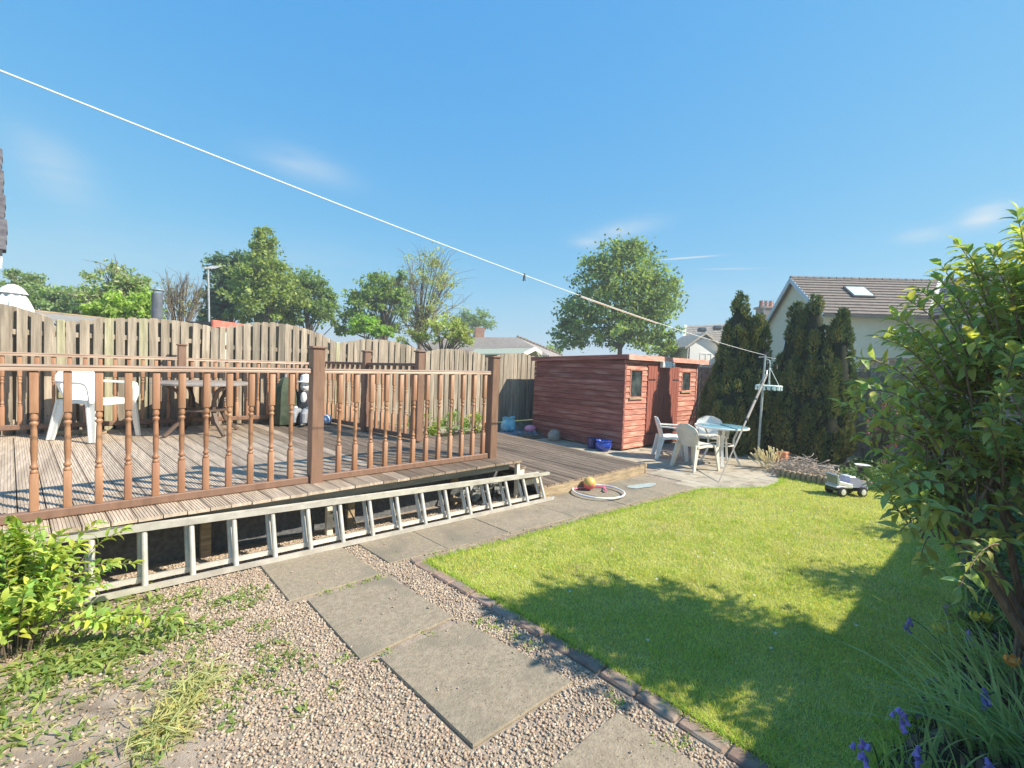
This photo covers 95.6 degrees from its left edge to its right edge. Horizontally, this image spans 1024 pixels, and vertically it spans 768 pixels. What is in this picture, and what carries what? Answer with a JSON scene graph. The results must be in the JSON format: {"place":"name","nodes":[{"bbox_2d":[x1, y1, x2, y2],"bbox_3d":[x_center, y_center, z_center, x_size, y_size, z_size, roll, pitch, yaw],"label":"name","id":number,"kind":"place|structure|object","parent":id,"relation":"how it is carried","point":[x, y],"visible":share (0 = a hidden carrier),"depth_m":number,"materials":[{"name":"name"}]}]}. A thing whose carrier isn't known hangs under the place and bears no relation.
{"place":"outdoors","nodes":[
{"label":"outdoors","id":0,"kind":"place"},
{"bbox_2d":[0,148,7,268],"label":"tiled house","id":1,"kind":"structure","parent":0,"point":[3,232],"depth_m":8.46,"materials":[{"name":"grey tile"}]},
{"bbox_2d":[34,310,115,399],"bbox_3d":[-9.281,-0.260,9.798,1.597,2.668,3.048,0,3,-43],"label":"white lean to","id":2,"kind":"object","parent":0,"point":[55,316],"visible":0.17,"depth_m":9.98,"materials":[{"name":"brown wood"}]},
{"bbox_2d":[0,417,542,590],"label":"raised deck","id":3,"kind":"structure","parent":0,"point":[165,544],"depth_m":4.67,"materials":[{"name":"brown wood"}]},
{"bbox_2d":[46,429,106,435],"bbox_3d":[-5.784,0.644,6.172,0.591,0.055,0.193,0,3,-43],"label":"timber offcut","id":4,"kind":"object","parent":3,"relation":"on","point":[78,432],"visible":0.53,"depth_m":6.14,"materials":[{"name":"brown wood"}]},
{"bbox_2d":[46,371,140,442],"bbox_3d":[-5.381,0.238,5.985,0.690,0.912,0.691,2,2,5],"label":"garden chair","id":5,"kind":"object","parent":3,"relation":"on","point":[83,387],"visible":0.68,"depth_m":5.76,"materials":[{"name":"white plastic"}]},
{"bbox_2d":[0,344,325,430],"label":"back railing","id":6,"kind":"object","parent":3,"relation":"on","point":[181,358],"visible":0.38,"depth_m":6.66,"materials":[{"name":"brown paint"}]},
{"bbox_2d":[150,380,247,437],"bbox_3d":[-4.421,0.339,6.641,1.200,0.741,1.200,0,3,-43],"label":"deck table","id":7,"kind":"object","parent":3,"relation":"on","point":[194,408],"visible":0.66,"depth_m":6.50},
{"bbox_2d":[0,346,501,525],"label":"front railing","id":8,"kind":"object","parent":3,"relation":"on","point":[316,370],"visible":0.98,"depth_m":4.11,"materials":[{"name":"brown paint"}]},
{"bbox_2d":[273,374,297,424],"bbox_3d":[-3.799,0.257,7.753,0.381,0.860,0.391,0,3,-43],"label":"covered parasol","id":9,"kind":"object","parent":3,"relation":"on","point":[281,412],"visible":0.71,"depth_m":7.63,"materials":[{"name":"green fabric"}]},
{"bbox_2d":[293,374,308,426],"bbox_3d":[-3.553,0.262,7.867,0.486,0.860,0.623,3,2,23],"label":"seated statue","id":10,"kind":"object","parent":3,"relation":"on","point":[300,410],"visible":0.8,"depth_m":7.84,"materials":[{"name":"white stone"}]},
{"bbox_2d":[324,350,426,441],"bbox_3d":[-2.362,0.108,7.542,2.662,1.322,0.158,4,3,37],"label":"side railing","id":11,"kind":"object","parent":3,"relation":"on","point":[366,363],"visible":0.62,"depth_m":7.36,"materials":[{"name":"brown paint"}]},
{"bbox_2d":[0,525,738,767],"bbox_3d":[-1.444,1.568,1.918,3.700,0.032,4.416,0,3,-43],"label":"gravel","id":12,"kind":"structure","parent":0,"point":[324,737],"depth_m":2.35,"materials":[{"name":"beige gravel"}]},
{"bbox_2d":[325,505,364,535],"bbox_3d":[-1.625,1.325,4.559,0.394,0.280,0.079,1,3,-29],"label":"outdoor cable","id":13,"kind":"object","parent":12,"relation":"on","point":[328,520],"visible":0.8,"depth_m":4.47,"materials":[{"name":"black plastic"}]},
{"bbox_2d":[0,467,776,767],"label":"gravel bed","id":14,"kind":"object","parent":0,"point":[182,757],"visible":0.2,"depth_m":2.24,"materials":[{"name":"beige gravel"}]},
{"bbox_2d":[0,515,185,661],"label":"young shrub","id":15,"kind":"object","parent":14,"relation":"on","point":[29,589],"visible":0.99,"depth_m":2.60,"materials":[{"name":"green plant"}]},
{"bbox_2d":[0,582,236,749],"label":"broad leaf weeds","id":16,"kind":"object","parent":14,"relation":"on","point":[98,641],"visible":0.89,"depth_m":2.54,"materials":[{"name":"green plant"}]},
{"bbox_2d":[0,596,307,758],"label":"dry grass clippings","id":17,"kind":"object","parent":14,"relation":"on","point":[115,721],"visible":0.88,"depth_m":2.31,"materials":[{"name":"green plant"}]},
{"bbox_2d":[0,583,345,767],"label":"creeping weeds","id":18,"kind":"object","parent":14,"relation":"on","point":[299,708],"visible":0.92,"depth_m":2.42,"materials":[{"name":"green plant"}]},
{"bbox_2d":[95,646,251,767],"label":"couch grass","id":19,"kind":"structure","parent":14,"relation":"on","point":[188,682],"depth_m":2.17,"materials":[{"name":"green plant"}]},
{"bbox_2d":[0,571,368,767],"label":"dry debris","id":20,"kind":"object","parent":14,"relation":"on","point":[105,717],"visible":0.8,"depth_m":2.24,"materials":[{"name":"beige plant"}]},
{"bbox_2d":[57,492,524,603],"bbox_3d":[-1.956,1.462,4.188,5.820,0.035,0.386,0,3,-43],"label":"pebble strip","id":21,"kind":"object","parent":14,"relation":"on","point":[378,522],"visible":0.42,"depth_m":4.32,"materials":[{"name":"grey gravel"}]},
{"bbox_2d":[449,482,504,503],"bbox_3d":[-0.409,1.340,5.745,0.899,0.275,0.256,0,3,-43],"label":"plastic sheet heap","id":22,"kind":"object","parent":21,"relation":"on","point":[476,496],"visible":0.62,"depth_m":5.66,"materials":[{"name":"black plastic"}]},
{"bbox_2d":[441,432,646,498],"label":"deck","id":23,"kind":"structure","parent":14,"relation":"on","point":[568,468],"depth_m":7.53,"materials":[{"name":"brown wood"}]},
{"bbox_2d":[761,453,847,478],"bbox_3d":[4.964,1.426,7.915,0.951,0.473,1.340,0,3,-43],"label":"dried plant heap","id":24,"kind":"object","parent":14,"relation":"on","point":[807,468],"visible":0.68,"depth_m":7.86,"materials":[{"name":"brown plant"}]},
{"bbox_2d":[260,475,700,767],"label":"garden path","id":25,"kind":"structure","parent":0,"point":[496,692],"depth_m":2.85,"materials":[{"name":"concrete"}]},
{"bbox_2d":[7,471,554,616],"bbox_3d":[-1.505,1.235,4.327,5.208,0.482,0.256,0,3,-40],"label":"extension ladder","id":26,"kind":"object","parent":25,"relation":"on","point":[141,530],"visible":0.93,"depth_m":3.93,"materials":[{"name":"metal"}]},
{"bbox_2d":[291,478,642,761],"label":"stray pebbles","id":27,"kind":"object","parent":25,"relation":"on","point":[379,677],"visible":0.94,"depth_m":2.92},
{"bbox_2d":[317,547,694,756],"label":"joint weeds","id":28,"kind":"object","parent":25,"relation":"on","point":[529,642],"visible":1,"depth_m":2.73,"materials":[{"name":"green plant"}]},
{"bbox_2d":[583,477,595,489],"bbox_3d":[1.076,1.377,6.444,0.174,0.174,0.174,0,3,-43],"label":"ball","id":29,"kind":"object","parent":25,"relation":"on","point":[589,483],"visible":1,"depth_m":6.38,"materials":[{"name":"yellow plastic"}]},
{"bbox_2d":[572,484,624,499],"bbox_3d":[1.169,1.452,6.283,0.716,0.026,0.716,0,3,-43],"label":"hula hoop","id":30,"kind":"object","parent":25,"relation":"on","point":[606,498],"visible":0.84,"depth_m":6.06,"materials":[{"name":"white plastic"}]},
{"bbox_2d":[14,382,956,562],"bbox_3d":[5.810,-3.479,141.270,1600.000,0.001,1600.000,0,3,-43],"label":"ground","id":31,"kind":"structure","parent":0,"point":[853,457],"depth_m":10.54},
{"bbox_2d":[0,284,33,437],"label":"closed parasol","id":32,"kind":"object","parent":31,"relation":"on","point":[12,295],"visible":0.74,"depth_m":7.38,"materials":[{"name":"white fabric"}]},
{"bbox_2d":[0,267,67,309],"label":"broadleaf tree","id":33,"kind":"object","parent":31,"relation":"on","point":[35,284],"visible":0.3,"depth_m":31.18,"materials":[{"name":"green plant"}]},
{"bbox_2d":[20,281,89,326],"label":"broadleaf tree","id":34,"kind":"object","parent":31,"relation":"on","point":[37,301],"visible":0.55,"depth_m":30.46,"materials":[{"name":"green plant"}]},
{"bbox_2d":[44,255,176,318],"bbox_3d":[-19.153,-3.016,22.920,5.537,6.237,4.122,0,3,-43],"label":"broadleaf tree","id":35,"kind":"object","parent":31,"relation":"on","point":[124,283],"visible":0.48,"depth_m":22.09,"materials":[{"name":"green plant"}]},
{"bbox_2d":[75,284,167,319],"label":"broadleaf tree","id":36,"kind":"object","parent":31,"relation":"on","point":[120,306],"visible":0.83,"depth_m":16.40,"materials":[{"name":"green plant"}]},
{"bbox_2d":[149,289,164,319],"bbox_3d":[-7.890,-0.802,10.302,0.300,2.615,0.300,0,3,-43],"label":"stove flue","id":37,"kind":"object","parent":31,"relation":"on","point":[156,305],"visible":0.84,"depth_m":10.19,"materials":[{"name":"grey metal"}]},
{"bbox_2d":[153,267,219,321],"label":"bare tree","id":38,"kind":"object","parent":31,"relation":"on","point":[171,299],"visible":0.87,"depth_m":24.20,"materials":[{"name":"grey plant"}]},
{"bbox_2d":[202,266,221,321],"bbox_3d":[-9.750,-1.562,15.062,0.557,4.626,0.161,1,3,-33],"label":"aerial mast","id":39,"kind":"object","parent":31,"relation":"on","point":[208,286],"visible":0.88,"depth_m":14.95,"materials":[{"name":"grey metal"}]},
{"bbox_2d":[186,320,239,413],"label":"red edged outbuilding","id":40,"kind":"structure","parent":31,"relation":"on","point":[216,323],"depth_m":13.90,"materials":[{"name":"brown fabric"}]},
{"bbox_2d":[188,249,251,322],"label":"broadleaf tree","id":41,"kind":"object","parent":31,"relation":"on","point":[218,306],"visible":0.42,"depth_m":33.06,"materials":[{"name":"green plant"}]},
{"bbox_2d":[211,225,310,324],"bbox_3d":[-16.929,-5.487,31.312,6.040,10.683,4.857,2,2,-4],"label":"broadleaf tree","id":42,"kind":"object","parent":31,"relation":"on","point":[263,277],"visible":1,"depth_m":30.82,"materials":[{"name":"green plant"}]},
{"bbox_2d":[0,304,536,464],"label":"wooden fence","id":43,"kind":"object","parent":31,"relation":"on","point":[23,330],"visible":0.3,"depth_m":7.44,"materials":[{"name":"brown wood"}]},
{"bbox_2d":[254,265,346,334],"bbox_3d":[-15.530,-4.527,34.371,6.356,8.638,5.540,0,3,-43],"label":"broadleaf tree","id":44,"kind":"object","parent":31,"relation":"on","point":[324,304],"visible":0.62,"depth_m":34.03,"materials":[{"name":"green plant"}]},
{"bbox_2d":[346,311,394,351],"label":"broadleaf tree","id":45,"kind":"object","parent":31,"relation":"on","point":[364,323],"visible":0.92,"depth_m":28.19,"materials":[{"name":"green plant"}]},
{"bbox_2d":[334,268,415,339],"bbox_3d":[-11.208,-4.869,38.356,6.465,9.333,5.700,3,2,12],"label":"broadleaf tree","id":46,"kind":"object","parent":31,"relation":"on","point":[382,292],"visible":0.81,"depth_m":37.56,"materials":[{"name":"green plant"}]},
{"bbox_2d":[391,241,473,349],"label":"broadleaf tree","id":47,"kind":"object","parent":31,"relation":"on","point":[420,315],"visible":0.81,"depth_m":40.49,"materials":[{"name":"green plant"}]},
{"bbox_2d":[395,313,487,368],"bbox_3d":[-4.147,-1.958,27.860,4.984,4.875,3.406,3,2,10],"label":"broadleaf tree","id":48,"kind":"object","parent":31,"relation":"on","point":[453,333],"visible":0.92,"depth_m":27.33,"materials":[{"name":"green plant"}]},
{"bbox_2d":[431,430,481,436],"bbox_3d":[-1.680,1.185,9.937,3.200,0.120,0.660,0,3,-43],"label":"border bed","id":49,"kind":"object","parent":31,"relation":"on","point":[456,433],"depth_m":10.43,"materials":[{"name":"soil"}]},
{"bbox_2d":[407,412,443,435],"bbox_3d":[-1.813,0.906,9.565,0.908,0.726,0.505,0,3,-43],"label":"border plant","id":50,"kind":"object","parent":49,"relation":"on","point":[433,431],"visible":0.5,"depth_m":9.58,"materials":[{"name":"green plant"}]},
{"bbox_2d":[436,409,469,435],"bbox_3d":[-1.273,0.896,10.116,0.879,0.744,0.501,0,3,-43],"label":"border plant","id":51,"kind":"object","parent":49,"relation":"on","point":[454,414],"visible":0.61,"depth_m":10.09,"materials":[{"name":"green plant"}]},
{"bbox_2d":[463,411,485,433],"bbox_3d":[-0.868,0.938,10.591,0.496,0.652,0.573,3,2,12],"label":"border plant","id":52,"kind":"object","parent":49,"relation":"on","point":[477,418],"visible":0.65,"depth_m":10.54,"materials":[{"name":"green plant"}]},
{"bbox_2d":[445,307,498,336],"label":"broadleaf tree","id":53,"kind":"object","parent":31,"relation":"on","point":[474,320],"visible":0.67,"depth_m":73.18,"materials":[{"name":"green plant"}]},
{"bbox_2d":[422,327,561,381],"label":"bungalow","id":54,"kind":"object","parent":31,"relation":"on","point":[481,341],"visible":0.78,"depth_m":45.20,"materials":[{"name":"tile"}]},
{"bbox_2d":[410,488,772,767],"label":"lawn edging","id":55,"kind":"object","parent":31,"relation":"on","point":[736,755],"visible":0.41,"depth_m":2.61,"materials":[{"name":"grey concrete"}]},
{"bbox_2d":[546,228,688,355],"bbox_3d":[7.690,-5.065,33.497,9.558,11.515,9.967,0,3,-43],"label":"broadleaf tree","id":56,"kind":"object","parent":31,"relation":"on","point":[612,272],"visible":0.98,"depth_m":31.95,"materials":[{"name":"green plant"}]},
{"bbox_2d":[646,339,681,357],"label":"broadleaf tree","id":57,"kind":"object","parent":31,"relation":"on","point":[673,354],"visible":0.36,"depth_m":35.73,"materials":[{"name":"green plant"}]},
{"bbox_2d":[668,324,723,366],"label":"white house","id":58,"kind":"structure","parent":31,"relation":"on","point":[692,346],"depth_m":34.55,"materials":[{"name":"white paint"}]},
{"bbox_2d":[724,301,772,359],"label":"slate cottage","id":59,"kind":"structure","parent":31,"relation":"on","point":[760,308],"depth_m":31.51,"materials":[{"name":"grey stone"}]},
{"bbox_2d":[695,364,1023,468],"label":"dark slatted fence","id":60,"kind":"object","parent":31,"relation":"on","point":[703,374],"visible":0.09,"depth_m":9.58,"materials":[{"name":"brown wood"}]},
{"bbox_2d":[856,357,953,372],"bbox_3d":[8.854,0.462,10.125,0.085,2.060,2.300,0,3,-43],"label":"timber screen","id":61,"kind":"object","parent":31,"relation":"on","point":[892,361],"visible":0.09,"depth_m":10.48,"materials":[{"name":"brown wood"}]},
{"bbox_2d":[473,347,541,401],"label":"wall","id":62,"kind":"structure","parent":0,"point":[534,351],"depth_m":17.84,"materials":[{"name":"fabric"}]},
{"bbox_2d":[0,0,1023,356],"label":"sky","id":63,"kind":"structure","parent":0,"point":[761,144],"materials":[{"name":"blue"}]},
{"bbox_2d":[525,436,853,489],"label":"patio","id":64,"kind":"structure","parent":0,"point":[748,472],"depth_m":8.43,"materials":[{"name":"beige stone"}]},
{"bbox_2d":[499,429,536,435],"bbox_3d":[0.088,1.168,11.183,0.990,0.122,0.680,0,3,-43],"label":"tarpaulin","id":65,"kind":"object","parent":64,"relation":"on","point":[515,432],"visible":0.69,"depth_m":11.06,"materials":[{"name":"blue plastic"}]},
{"bbox_2d":[501,416,515,431],"bbox_3d":[-0.069,0.972,11.239,0.442,0.366,0.320,0,3,-43],"label":"blue bag","id":66,"kind":"object","parent":65,"relation":"on","point":[507,423],"visible":0.95,"depth_m":11.11,"materials":[{"name":"plastic"}]},
{"bbox_2d":[547,429,560,441],"bbox_3d":[0.971,1.204,10.719,0.331,0.320,0.260,0,3,-43],"label":"boulder","id":67,"kind":"object","parent":64,"relation":"on","point":[554,435],"visible":0.81,"depth_m":10.61,"materials":[{"name":"grey stone"}]},
{"bbox_2d":[595,439,611,450],"bbox_3d":[1.902,1.274,9.635,0.340,0.215,0.340,0,3,-43],"label":"blue pot","id":68,"kind":"object","parent":64,"relation":"on","point":[603,444],"visible":1,"depth_m":9.51,"materials":[{"name":"ceramic"}]},
{"bbox_2d":[531,354,708,449],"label":"garden shed","id":69,"kind":"structure","parent":64,"relation":"on","point":[620,401],"depth_m":10.45,"materials":[{"name":"red wood"}]},
{"bbox_2d":[629,369,642,399],"bbox_3d":[2.652,0.008,9.916,0.520,0.643,0.065,0,3,-43],"label":"window frame","id":70,"kind":"structure","parent":69,"relation":"in","point":[636,377],"depth_m":9.92,"materials":[{"name":"orange wood"}]},
{"bbox_2d":[644,367,664,444],"bbox_3d":[3.211,0.487,10.471,0.685,1.740,0.058,0,3,-43],"label":"door","id":71,"kind":"structure","parent":69,"relation":"in","point":[655,378],"depth_m":10.40,"materials":[{"name":"red wood"}]},
{"bbox_2d":[662,368,679,441],"bbox_3d":[3.725,0.488,10.945,0.685,1.740,0.058,0,3,-43],"label":"door","id":72,"kind":"structure","parent":69,"relation":"in","point":[671,375],"depth_m":10.92,"materials":[{"name":"red wood"}]},
{"bbox_2d":[680,371,691,392],"bbox_3d":[4.279,-0.049,11.412,0.500,0.523,0.065,0,3,-43],"label":"window frame","id":73,"kind":"structure","parent":69,"relation":"in","point":[686,375],"depth_m":11.42,"materials":[{"name":"orange wood"}]},
{"bbox_2d":[651,416,688,461],"bbox_3d":[3.086,1.052,9.078,0.627,0.800,0.629,3,2,9],"label":"garden chair","id":74,"kind":"object","parent":64,"relation":"on","point":[660,437],"visible":0.77,"depth_m":8.92,"materials":[{"name":"white plastic"}]},
{"bbox_2d":[670,423,719,472],"bbox_3d":[3.243,1.091,8.214,0.627,0.800,0.629,1,2,-25],"label":"garden chair","id":75,"kind":"object","parent":64,"relation":"on","point":[688,435],"visible":1,"depth_m":8.06,"materials":[{"name":"white plastic"}]},
{"bbox_2d":[695,416,729,460],"bbox_3d":[4.026,1.074,9.418,0.629,0.800,0.627,3,2,15],"label":"garden chair","id":76,"kind":"object","parent":64,"relation":"on","point":[708,419],"visible":0.42,"depth_m":9.59,"materials":[{"name":"white plastic"}]},
{"bbox_2d":[695,423,749,466],"bbox_3d":[3.925,1.144,8.725,0.952,0.720,0.952,0,3,-43],"label":"patio table","id":77,"kind":"object","parent":64,"relation":"on","point":[719,427],"visible":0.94,"depth_m":8.61,"materials":[{"name":"white plastic"}]},
{"bbox_2d":[695,290,772,455],"bbox_3d":[4.822,-0.275,10.134,1.486,3.598,1.633,0,3,-43],"label":"conifer","id":78,"kind":"object","parent":64,"relation":"on","point":[729,393],"visible":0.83,"depth_m":9.88,"materials":[{"name":"green plant"}]},
{"bbox_2d":[718,370,767,481],"bbox_3d":[4.166,0.633,8.255,0.072,1.803,2.802,4,3,41],"label":"clothes prop","id":79,"kind":"object","parent":64,"relation":"on","point":[755,399],"visible":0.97,"depth_m":8.33,"materials":[{"name":"grey metal"}]},
{"bbox_2d":[748,446,782,468],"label":"dried flower spikes","id":80,"kind":"object","parent":64,"relation":"on","point":[760,453],"visible":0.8,"depth_m":8.40,"materials":[{"name":"plant"}]},
{"bbox_2d":[757,352,774,456],"bbox_3d":[5.074,0.443,9.331,0.373,2.175,0.061,2,2,-1],"label":"washing line pole","id":81,"kind":"object","parent":64,"relation":"on","point":[761,408],"visible":0.88,"depth_m":9.32,"materials":[{"name":"grey metal"}]},
{"bbox_2d":[0,70,762,354],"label":"washing line","id":82,"kind":"object","parent":81,"relation":"attached to","point":[579,295],"visible":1,"depth_m":2.81,"materials":[{"name":"white fabric"}]},
{"bbox_2d":[755,359,782,390],"bbox_3d":[5.039,-0.188,9.082,0.478,0.621,0.478,0,3,-43],"label":"sock hanger","id":83,"kind":"object","parent":81,"relation":"hanging from","point":[778,388],"visible":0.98,"depth_m":9.02,"materials":[{"name":"white plastic"}]},
{"bbox_2d":[756,292,861,464],"bbox_3d":[6.061,-0.162,9.484,1.329,3.486,1.802,0,3,-43],"label":"conifer","id":84,"kind":"object","parent":64,"relation":"on","point":[814,371],"visible":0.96,"depth_m":9.22,"materials":[{"name":"green plant"}]},
{"bbox_2d":[421,475,972,767],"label":"lawn","id":85,"kind":"structure","parent":0,"point":[729,645],"depth_m":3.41,"materials":[{"name":"plant"}]},
{"bbox_2d":[825,472,867,496],"bbox_3d":[4.838,1.449,6.709,0.504,0.312,0.292,2,2,-7],"label":"toy truck","id":86,"kind":"object","parent":85,"relation":"on","point":[844,485],"visible":1,"depth_m":6.62,"materials":[{"name":"grey plastic"}]},
{"bbox_2d":[766,270,1018,370],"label":"cream house","id":87,"kind":"structure","parent":0,"point":[867,302],"depth_m":21.91,"materials":[{"name":"beige paint"}]},
{"bbox_2d":[843,286,875,297],"bbox_3d":[16.717,-4.438,22.357,1.516,0.698,1.385,0,3,-43],"label":"roof window","id":88,"kind":"structure","parent":87,"relation":"in","point":[861,292],"depth_m":22.24,"materials":[{"name":"white glass"}]},
{"bbox_2d":[822,459,1023,767],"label":"soil bed","id":89,"kind":"object","parent":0,"point":[956,753],"visible":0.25,"depth_m":2.28,"materials":[{"name":"brown soil"}]},
{"bbox_2d":[776,468,889,491],"bbox_3d":[5.095,1.529,7.252,1.682,0.169,0.280,3,3,31],"label":"log edging","id":90,"kind":"object","parent":89,"relation":"on","point":[789,474],"visible":0.33,"depth_m":7.47,"materials":[{"name":"brown wood"}]},
{"bbox_2d":[849,739,879,767],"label":"bluebell","id":91,"kind":"object","parent":89,"relation":"on","point":[862,746],"visible":1,"depth_m":1.79,"materials":[{"name":"plant"}]},
{"bbox_2d":[862,385,905,468],"bbox_3d":[6.910,0.825,8.613,0.595,1.611,0.670,0,3,-43],"label":"flowering shrub","id":92,"kind":"object","parent":89,"relation":"on","point":[881,442],"visible":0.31,"depth_m":8.56,"materials":[{"name":"green plant"}]},
{"bbox_2d":[889,707,918,743],"bbox_3d":[1.729,1.532,2.013,0.241,0.317,0.071,1,2,-26],"label":"bluebell","id":93,"kind":"object","parent":89,"relation":"on","point":[902,727],"visible":0.95,"depth_m":1.97,"materials":[{"name":"plant"}]},
{"bbox_2d":[826,679,990,767],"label":"strap leaf clump","id":94,"kind":"object","parent":89,"relation":"on","point":[931,744],"visible":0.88,"depth_m":2.02,"materials":[{"name":"green plant"}]},
{"bbox_2d":[815,629,1023,767],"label":"strap leaf clump","id":95,"kind":"object","parent":89,"relation":"on","point":[998,719],"visible":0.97,"depth_m":2.16,"materials":[{"name":"green plant"}]},
{"bbox_2d":[911,745,935,767],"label":"bluebell","id":96,"kind":"object","parent":89,"relation":"on","point":[916,754],"visible":1,"depth_m":1.88,"materials":[{"name":"plant"}]},
{"bbox_2d":[825,452,1023,512],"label":"ground cover","id":97,"kind":"object","parent":89,"relation":"on","point":[873,469],"visible":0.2,"depth_m":7.98,"materials":[{"name":"green plant"}]},
{"bbox_2d":[827,200,1023,703],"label":"shrub","id":98,"kind":"object","parent":89,"relation":"on","point":[978,364],"visible":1,"depth_m":2.48,"materials":[{"name":"green plant"}]},
{"bbox_2d":[903,617,954,667],"bbox_3d":[2.534,1.572,2.800,0.054,0.237,0.284,1,3,-31],"label":"bluebell","id":99,"kind":"object","parent":89,"relation":"on","point":[909,622],"visible":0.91,"depth_m":2.88,"materials":[{"name":"plant"}]},
{"bbox_2d":[863,600,1023,697],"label":"strap leaf clump","id":100,"kind":"object","parent":89,"relation":"on","point":[972,653],"visible":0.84,"depth_m":2.69,"materials":[{"name":"green plant"}]},
{"bbox_2d":[899,557,1023,767],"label":"ground cover","id":101,"kind":"object","parent":89,"relation":"on","point":[979,761],"visible":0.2,"depth_m":2.52,"materials":[{"name":"green plant"}]},
{"bbox_2d":[926,576,1013,651],"bbox_3d":[3.412,1.537,3.257,1.041,0.334,0.777,1,2,-22],"label":"strap leaf clump","id":102,"kind":"object","parent":89,"relation":"on","point":[984,608],"visible":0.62,"depth_m":3.29,"materials":[{"name":"green plant"}]},
{"bbox_2d":[980,687,994,710],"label":"bluebell","id":103,"kind":"object","parent":89,"relation":"on","point":[986,702],"visible":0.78,"depth_m":2.17,"materials":[{"name":"plant"}]},
{"bbox_2d":[962,501,1023,642],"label":"bed plants","id":104,"kind":"object","parent":89,"relation":"on","point":[1003,554],"visible":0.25,"depth_m":3.72,"materials":[{"name":"green plant"}]},
{"bbox_2d":[1003,653,1021,705],"bbox_3d":[2.516,1.539,2.344,0.062,0.336,0.068,0,3,-43],"label":"orange flower","id":105,"kind":"object","parent":89,"relation":"on","point":[1011,659],"visible":0.86,"depth_m":2.34,"materials":[{"name":"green plant"}]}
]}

